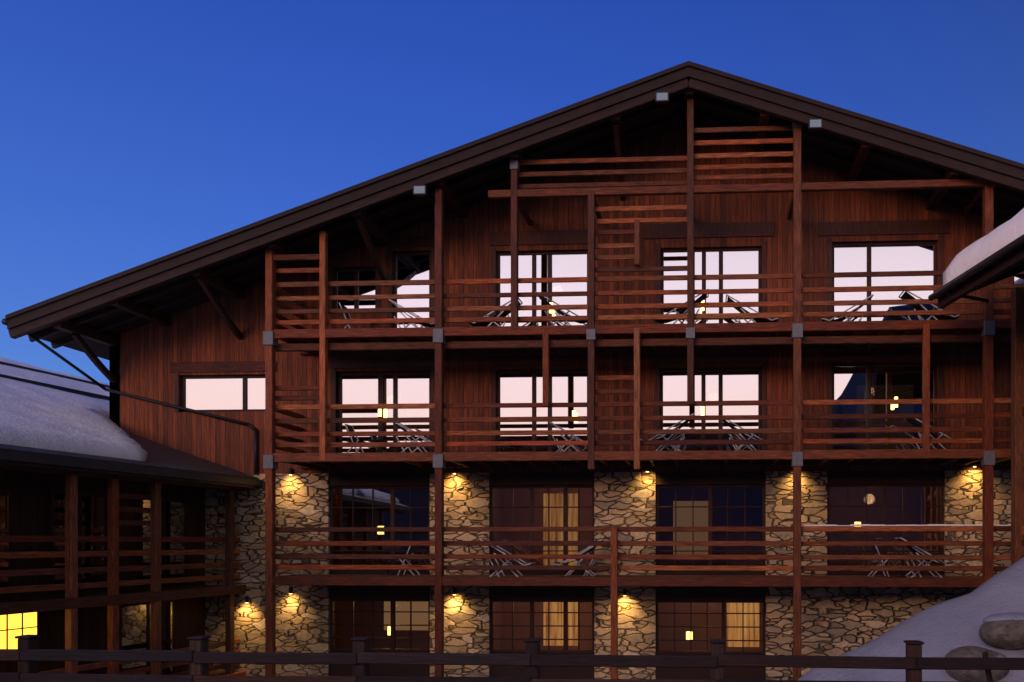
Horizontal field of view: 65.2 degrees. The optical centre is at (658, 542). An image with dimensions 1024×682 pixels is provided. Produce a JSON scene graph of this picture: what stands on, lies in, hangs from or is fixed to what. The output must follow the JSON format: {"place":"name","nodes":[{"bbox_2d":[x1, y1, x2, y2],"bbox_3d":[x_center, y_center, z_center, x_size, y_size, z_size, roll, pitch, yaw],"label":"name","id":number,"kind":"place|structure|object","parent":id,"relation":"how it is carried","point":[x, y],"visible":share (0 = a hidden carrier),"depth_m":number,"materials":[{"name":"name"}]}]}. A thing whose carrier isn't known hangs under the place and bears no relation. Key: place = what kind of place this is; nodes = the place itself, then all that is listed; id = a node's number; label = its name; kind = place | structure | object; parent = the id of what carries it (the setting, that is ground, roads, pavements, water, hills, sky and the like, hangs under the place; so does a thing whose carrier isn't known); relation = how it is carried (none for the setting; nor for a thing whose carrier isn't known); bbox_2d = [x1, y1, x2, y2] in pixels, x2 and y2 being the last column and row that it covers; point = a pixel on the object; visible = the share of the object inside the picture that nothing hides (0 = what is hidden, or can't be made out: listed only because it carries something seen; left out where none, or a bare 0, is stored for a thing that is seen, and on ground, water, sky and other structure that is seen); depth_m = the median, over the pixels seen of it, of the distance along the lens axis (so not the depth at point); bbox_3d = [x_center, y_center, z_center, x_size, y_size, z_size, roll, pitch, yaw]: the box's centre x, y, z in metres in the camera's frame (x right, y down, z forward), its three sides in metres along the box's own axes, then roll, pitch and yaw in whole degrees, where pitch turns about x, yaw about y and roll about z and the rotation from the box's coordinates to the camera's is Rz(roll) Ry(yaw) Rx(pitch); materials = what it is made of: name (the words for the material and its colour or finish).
{"place":"outdoors","nodes":[
{"label":"outdoors","id":0,"kind":"place"},
{"bbox_2d":[0,357,146,460],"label":"wing roof snow","id":1,"kind":"structure","parent":0,"point":[37,416],"depth_m":18.57,"materials":[{"name":"white snow"}]},
{"bbox_2d":[0,469,204,674],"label":"wall","id":2,"kind":"structure","parent":0,"point":[30,503],"depth_m":17.95,"materials":[{"name":"brown wood"}]},
{"bbox_2d":[0,612,36,648],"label":"lit window","id":3,"kind":"structure","parent":2,"relation":"in","point":[15,620],"depth_m":16.22,"materials":[{"name":"yellow glass"}]},
{"bbox_2d":[0,487,185,674],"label":"wing window frames","id":4,"kind":"structure","parent":2,"relation":"in","point":[91,514],"depth_m":18.30,"materials":[{"name":"brown wood"}]},
{"bbox_2d":[0,361,261,487],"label":"wing roof","id":5,"kind":"structure","parent":2,"relation":"on","point":[162,461],"depth_m":18.50,"materials":[{"name":"brown wood"}]},
{"bbox_2d":[0,463,245,675],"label":"wing balcony frame","id":6,"kind":"object","parent":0,"point":[71,601],"visible":0.7,"depth_m":17.38,"materials":[{"name":"brown wood"}]},
{"bbox_2d":[0,0,1023,383],"label":"sky","id":7,"kind":"structure","parent":0,"point":[133,133],"materials":[{"name":"blue"}]},
{"bbox_2d":[205,470,1010,679],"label":"stone wall","id":8,"kind":"structure","parent":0,"point":[836,621],"depth_m":20.80,"materials":[{"name":"beige stone"}]},
{"bbox_2d":[109,126,1012,473],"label":"wooden wall","id":9,"kind":"structure","parent":8,"relation":"on","point":[141,358],"depth_m":20.81,"materials":[{"name":"brown wood"}]},
{"bbox_2d":[1,318,257,473],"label":"drainpipe","id":10,"kind":"object","parent":9,"relation":"attached to","point":[4,321],"visible":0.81,"depth_m":21.24,"materials":[{"name":"brown metal"}]},
{"bbox_2d":[5,61,1023,359],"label":"roof","id":11,"kind":"structure","parent":9,"relation":"on","point":[729,81],"depth_m":19.18,"materials":[{"name":"brown wood"}]},
{"bbox_2d":[8,78,1023,382],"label":"roof beams","id":12,"kind":"structure","parent":11,"relation":"attached to","point":[210,280],"depth_m":19.36,"materials":[{"name":"brown wood"}]},
{"bbox_2d":[384,501,707,629],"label":"window curtains","id":13,"kind":"object","parent":9,"relation":"in","point":[683,517],"visible":0.16,"depth_m":23.30,"materials":[{"name":"brown fabric"}]},
{"bbox_2d":[170,219,949,679],"bbox_3d":[-2.913,-2.040,21.039,20.980,12.780,0.385,0,0,3],"label":"window trim","id":14,"kind":"structure","parent":9,"relation":"attached to","point":[746,477],"depth_m":20.81,"materials":[{"name":"brown wood"}]},
{"bbox_2d":[182,241,1013,654],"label":"window frames","id":15,"kind":"structure","parent":9,"relation":"in","point":[392,611],"depth_m":20.96,"materials":[{"name":"brown wood"}]},
{"bbox_2d":[185,245,1023,452],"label":"window glass","id":16,"kind":"object","parent":15,"relation":"in","point":[890,382],"visible":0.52,"depth_m":20.84,"materials":[{"name":"glass"}]},
{"bbox_2d":[367,318,905,576],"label":"balcony side tables","id":17,"kind":"object","parent":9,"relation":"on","point":[498,439],"visible":0.37,"depth_m":20.32,"materials":[{"name":"grey metal"}]},
{"bbox_2d":[377,300,897,639],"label":"lamps","id":18,"kind":"object","parent":9,"relation":"attached to","point":[574,414],"visible":0.56,"depth_m":21.04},
{"bbox_2d":[265,98,1023,679],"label":"chalet balcony frame","id":19,"kind":"object","parent":9,"relation":"attached to","point":[323,342],"visible":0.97,"depth_m":19.13,"materials":[{"name":"brown wood"}]},
{"bbox_2d":[263,122,994,468],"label":"metal brackets","id":20,"kind":"object","parent":19,"relation":"attached to","point":[269,462],"visible":0.92,"depth_m":19.00,"materials":[{"name":"grey metal"}]},
{"bbox_2d":[339,291,960,577],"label":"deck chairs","id":21,"kind":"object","parent":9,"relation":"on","point":[577,438],"depth_m":19.80,"materials":[{"name":"silver metal"}]},
{"bbox_2d":[340,291,957,564],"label":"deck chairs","id":22,"kind":"object","parent":21,"relation":"attached to","point":[905,295],"visible":0.5,"depth_m":19.82,"materials":[{"name":"wood"}]},
{"bbox_2d":[543,493,758,646],"bbox_3d":[-0.236,0.770,21.967,6.070,4.300,0.050,0,0,3],"label":"curtain","id":23,"kind":"object","parent":9,"relation":"attached to","point":[556,514],"visible":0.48,"depth_m":22.06,"materials":[{"name":"orange fabric"}]},
{"bbox_2d":[245,92,976,602],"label":"chalet lamp housings","id":24,"kind":"object","parent":8,"relation":"attached to","point":[659,102],"visible":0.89,"depth_m":18.92,"materials":[{"name":"grey metal"}]},
{"bbox_2d":[414,93,820,192],"bbox_3d":[-1.055,-9.570,18.658,9.760,2.250,0.004,0,0,3],"label":"metal bracket","id":25,"kind":"object","parent":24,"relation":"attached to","point":[660,96],"visible":1,"depth_m":18.60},
{"bbox_2d":[334,487,939,650],"bbox_3d":[-0.403,-3.330,23.078,29.260,15.360,3.950,0,0,3],"label":"chalet interior","id":26,"kind":"object","parent":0,"point":[521,498],"depth_m":24.93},
{"bbox_2d":[803,524,1010,525],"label":"balcony railing","id":27,"kind":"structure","parent":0,"point":[910,525],"depth_m":18.79,"materials":[{"name":"brown wood"}]},
{"bbox_2d":[798,557,1023,681],"bbox_3d":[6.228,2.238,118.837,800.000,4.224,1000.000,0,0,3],"label":"snow ground","id":28,"kind":"structure","parent":0,"point":[942,629],"depth_m":14.38,"materials":[{"name":"white snow"}]},
{"bbox_2d":[0,634,1023,681],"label":"fence","id":29,"kind":"object","parent":28,"relation":"on","point":[27,654],"visible":1,"depth_m":9.03,"materials":[{"name":"brown wood"}]},
{"bbox_2d":[945,646,1008,681],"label":"boulder","id":30,"kind":"object","parent":28,"relation":"on","point":[971,675],"visible":0.59,"depth_m":13.05,"materials":[{"name":"grey stone"}]},
{"bbox_2d":[996,652,1005,657],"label":"snow","id":31,"kind":"structure","parent":30,"relation":"on","point":[1000,655],"depth_m":13.10,"materials":[{"name":"white snow"}]},
{"bbox_2d":[979,617,1023,649],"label":"boulder","id":32,"kind":"object","parent":28,"relation":"on","point":[1004,634],"visible":0.84,"depth_m":13.13,"materials":[{"name":"grey stone"}]},
{"bbox_2d":[982,612,1023,622],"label":"snow","id":33,"kind":"structure","parent":32,"relation":"on","point":[1003,616],"depth_m":13.28,"materials":[{"name":"white snow"}]},
{"bbox_2d":[1011,287,1023,564],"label":"wing timber","id":34,"kind":"object","parent":28,"relation":"on","point":[1017,423],"visible":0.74,"depth_m":17.91,"materials":[{"name":"brown wood"}]},
{"bbox_2d":[935,234,1023,308],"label":"roof","id":35,"kind":"structure","parent":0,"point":[1010,264],"depth_m":15.80,"materials":[{"name":"brown wood"}]},
{"bbox_2d":[928,235,1023,302],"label":"roof edge","id":36,"kind":"object","parent":35,"relation":"attached to","point":[999,254],"visible":0.97,"depth_m":15.54,"materials":[{"name":"brown wood"}]},
{"bbox_2d":[943,208,1023,284],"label":"wing roof snow","id":37,"kind":"structure","parent":35,"relation":"on","point":[987,245],"depth_m":15.59,"materials":[{"name":"white snow"}]}
]}

